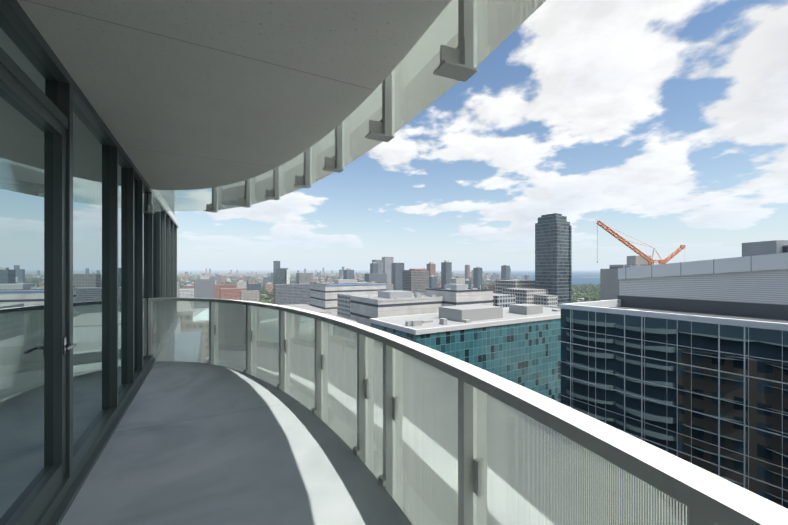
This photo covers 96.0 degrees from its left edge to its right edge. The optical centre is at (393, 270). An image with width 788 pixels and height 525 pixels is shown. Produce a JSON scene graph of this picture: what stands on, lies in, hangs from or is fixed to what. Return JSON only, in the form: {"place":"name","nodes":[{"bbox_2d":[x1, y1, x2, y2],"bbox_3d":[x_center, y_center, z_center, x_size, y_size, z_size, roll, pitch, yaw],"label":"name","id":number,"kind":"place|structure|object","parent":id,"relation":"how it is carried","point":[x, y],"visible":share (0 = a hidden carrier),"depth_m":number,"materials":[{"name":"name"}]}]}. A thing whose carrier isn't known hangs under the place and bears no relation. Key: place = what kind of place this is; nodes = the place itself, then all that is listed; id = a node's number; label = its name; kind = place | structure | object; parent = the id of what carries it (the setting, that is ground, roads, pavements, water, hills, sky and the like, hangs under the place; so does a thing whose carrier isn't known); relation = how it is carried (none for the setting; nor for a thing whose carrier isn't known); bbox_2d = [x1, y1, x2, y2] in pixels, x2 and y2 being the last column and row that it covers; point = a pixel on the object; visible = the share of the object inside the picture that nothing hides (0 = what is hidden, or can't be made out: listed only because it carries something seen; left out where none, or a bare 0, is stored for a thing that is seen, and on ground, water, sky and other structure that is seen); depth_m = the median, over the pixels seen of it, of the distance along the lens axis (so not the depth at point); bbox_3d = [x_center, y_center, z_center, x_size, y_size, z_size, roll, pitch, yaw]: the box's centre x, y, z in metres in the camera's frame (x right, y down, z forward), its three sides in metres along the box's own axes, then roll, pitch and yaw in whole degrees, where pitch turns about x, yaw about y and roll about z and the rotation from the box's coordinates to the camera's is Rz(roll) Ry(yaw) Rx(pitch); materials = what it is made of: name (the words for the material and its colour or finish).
{"place":"outdoors","nodes":[
{"label":"outdoors","id":0,"kind":"place"},
{"bbox_2d":[194,309,208,320],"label":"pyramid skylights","id":1,"kind":"object","parent":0,"point":[203,316],"depth_m":158.39,"materials":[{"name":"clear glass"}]},
{"bbox_2d":[177,270,462,301],"bbox_3d":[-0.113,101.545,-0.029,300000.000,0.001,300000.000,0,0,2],"label":"ground","id":2,"kind":"structure","parent":0,"point":[257,271],"depth_m":26365.03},
{"bbox_2d":[158,190,201,361],"bbox_3d":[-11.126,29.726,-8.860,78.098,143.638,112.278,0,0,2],"label":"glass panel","id":3,"kind":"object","parent":2,"relation":"on","point":[180,338],"depth_m":36.09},
{"bbox_2d":[60,329,412,524],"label":"balcony floor","id":4,"kind":"structure","parent":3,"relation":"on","point":[193,443],"depth_m":2.80,"materials":[{"name":"concrete"}]},
{"bbox_2d":[0,0,179,524],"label":"window frames","id":5,"kind":"structure","parent":4,"relation":"on","point":[50,498],"depth_m":2.46,"materials":[{"name":"black metal"}]},
{"bbox_2d":[63,337,76,354],"bbox_3d":[-2.189,0.515,2.377,0.065,0.120,0.157,0,0,-27],"label":"door handle","id":6,"kind":"object","parent":5,"relation":"attached to","point":[66,346],"visible":1,"depth_m":2.40,"materials":[{"name":"grey metal"}]},
{"bbox_2d":[0,10,170,524],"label":"glass sliding doors","id":7,"kind":"structure","parent":5,"relation":"in","point":[26,301],"depth_m":2.23,"materials":[{"name":"glass"}]},
{"bbox_2d":[148,298,787,524],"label":"railing frame","id":8,"kind":"object","parent":4,"relation":"on","point":[706,497],"visible":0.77,"depth_m":1.42,"materials":[{"name":"grey metal"}]},
{"bbox_2d":[153,325,480,495],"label":"railing clamps","id":9,"kind":"object","parent":8,"relation":"attached to","point":[476,476],"visible":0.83,"depth_m":2.53,"materials":[{"name":"grey metal"}]},
{"bbox_2d":[152,301,688,524],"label":"glass railing","id":10,"kind":"object","parent":8,"relation":"in","point":[534,472],"visible":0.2,"depth_m":2.10,"materials":[{"name":"clear glass"}]},
{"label":"room interior","id":11,"kind":"object","parent":3,"relation":"on","visible":0},
{"bbox_2d":[17,0,449,223],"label":"balcony soffit","id":12,"kind":"structure","parent":11,"relation":"on","point":[190,94],"depth_m":2.38,"materials":[{"name":"concrete"}]},
{"bbox_2d":[146,0,477,213],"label":"brackets","id":13,"kind":"object","parent":12,"relation":"on","point":[457,63],"visible":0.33,"depth_m":2.57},
{"bbox_2d":[152,0,545,211],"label":"railing above glass","id":14,"kind":"object","parent":13,"relation":"in","point":[418,86],"visible":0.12,"depth_m":2.43,"materials":[{"name":"glass"}]},
{"bbox_2d":[310,281,385,315],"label":"office building","id":15,"kind":"structure","parent":2,"relation":"on","point":[323,296],"depth_m":345.61,"materials":[{"name":"grey concrete"}]},
{"bbox_2d":[316,279,374,283],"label":"lab roof plant","id":16,"kind":"object","parent":15,"relation":"on","point":[338,281],"visible":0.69,"depth_m":361.81,"materials":[{"name":"grey metal"}]},
{"bbox_2d":[325,284,385,285],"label":"roof edge","id":17,"kind":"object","parent":15,"relation":"attached to","point":[354,285],"visible":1,"depth_m":345.51,"materials":[{"name":"blue"}]},
{"bbox_2d":[177,275,599,303],"bbox_3d":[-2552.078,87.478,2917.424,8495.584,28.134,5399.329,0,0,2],"label":"street trees","id":18,"kind":"object","parent":2,"relation":"on","point":[593,292],"visible":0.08,"depth_m":1711.08,"materials":[{"name":"plant"}]},
{"bbox_2d":[350,293,443,326],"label":"office building","id":19,"kind":"structure","parent":2,"relation":"on","point":[364,309],"depth_m":213.72,"materials":[{"name":"white concrete"}]},
{"bbox_2d":[369,290,435,298],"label":"lab roof plant","id":20,"kind":"object","parent":19,"relation":"on","point":[396,294],"visible":0.83,"depth_m":225.10,"materials":[{"name":"grey metal"}]},
{"bbox_2d":[426,288,493,305],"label":"lab block","id":21,"kind":"structure","parent":2,"relation":"on","point":[482,296],"depth_m":223.32,"materials":[{"name":"grey concrete"}]},
{"bbox_2d":[445,284,480,289],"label":"rooftop mechanical room","id":22,"kind":"object","parent":21,"relation":"on","point":[456,286],"visible":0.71,"depth_m":231.45,"materials":[{"name":"grey metal"}]},
{"bbox_2d":[371,318,560,402],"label":"teal office block","id":23,"kind":"structure","parent":2,"relation":"on","point":[526,355],"depth_m":96.69,"materials":[{"name":"teal glass"}]},
{"bbox_2d":[370,305,560,334],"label":"roof parapet","id":24,"kind":"structure","parent":23,"relation":"on","point":[377,321],"depth_m":92.52,"materials":[{"name":"grey concrete"}]},
{"bbox_2d":[381,303,560,328],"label":"flat roof","id":25,"kind":"structure","parent":23,"relation":"on","point":[461,314],"depth_m":101.63,"materials":[{"name":"grey"}]},
{"bbox_2d":[175,240,787,357],"bbox_3d":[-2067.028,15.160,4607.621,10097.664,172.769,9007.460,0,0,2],"label":"city buildings","id":26,"kind":"structure","parent":2,"relation":"on","point":[392,275],"depth_m":737.60,"materials":[{"name":"grey concrete"}]},
{"bbox_2d":[596,220,666,264],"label":"crane jib","id":27,"kind":"object","parent":26,"relation":"on","point":[618,236],"visible":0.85,"depth_m":294.06,"materials":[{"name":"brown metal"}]},
{"bbox_2d":[535,213,571,305],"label":"dark glass tower","id":28,"kind":"structure","parent":2,"relation":"on","point":[553,253],"depth_m":304.75,"materials":[{"name":"grey glass"}]},
{"bbox_2d":[608,306,787,322],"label":"roof edge","id":29,"kind":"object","parent":2,"relation":"on","point":[717,315],"depth_m":38.57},
{"bbox_2d":[559,299,787,330],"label":"roof parapet","id":30,"kind":"structure","parent":29,"relation":"on","point":[602,306],"depth_m":32.27,"materials":[{"name":"grey concrete"}]},
{"bbox_2d":[618,253,787,278],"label":"parapet wall","id":31,"kind":"structure","parent":29,"relation":"on","point":[778,261],"depth_m":39.43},
{"bbox_2d":[618,295,787,319],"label":"block plinth","id":32,"kind":"structure","parent":29,"relation":"on","point":[774,311],"depth_m":39.51,"materials":[{"name":"grey concrete"}]},
{"bbox_2d":[619,269,787,304],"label":"block louvres","id":33,"kind":"object","parent":29,"relation":"on","point":[766,287],"visible":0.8,"depth_m":39.05,"materials":[{"name":"grey metal"}]},
{"bbox_2d":[174,0,787,269],"label":"sky","id":34,"kind":"structure","parent":0,"point":[662,123],"materials":[{"name":"blue"}]},
{"bbox_2d":[452,270,599,286],"bbox_3d":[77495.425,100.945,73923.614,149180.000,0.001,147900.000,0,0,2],"label":"sea","id":35,"kind":"structure","parent":0,"point":[577,275],"depth_m":8199.03,"materials":[{"name":"blue liquid"}]},
{"bbox_2d":[521,274,599,277],"bbox_3d":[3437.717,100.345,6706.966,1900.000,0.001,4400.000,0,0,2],"label":"lake spit ground","id":36,"kind":"structure","parent":0,"point":[581,277],"depth_m":4830.77,"materials":[{"name":"green plant"}]},
{"bbox_2d":[659,245,684,263],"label":"crane counter-jib","id":37,"kind":"object","parent":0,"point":[677,251],"visible":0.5,"depth_m":292.71,"materials":[{"name":"brown metal"}]},
{"bbox_2d":[561,308,787,521],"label":"glass office building","id":38,"kind":"structure","parent":0,"point":[711,398],"depth_m":30.67,"materials":[{"name":"blue glass"}]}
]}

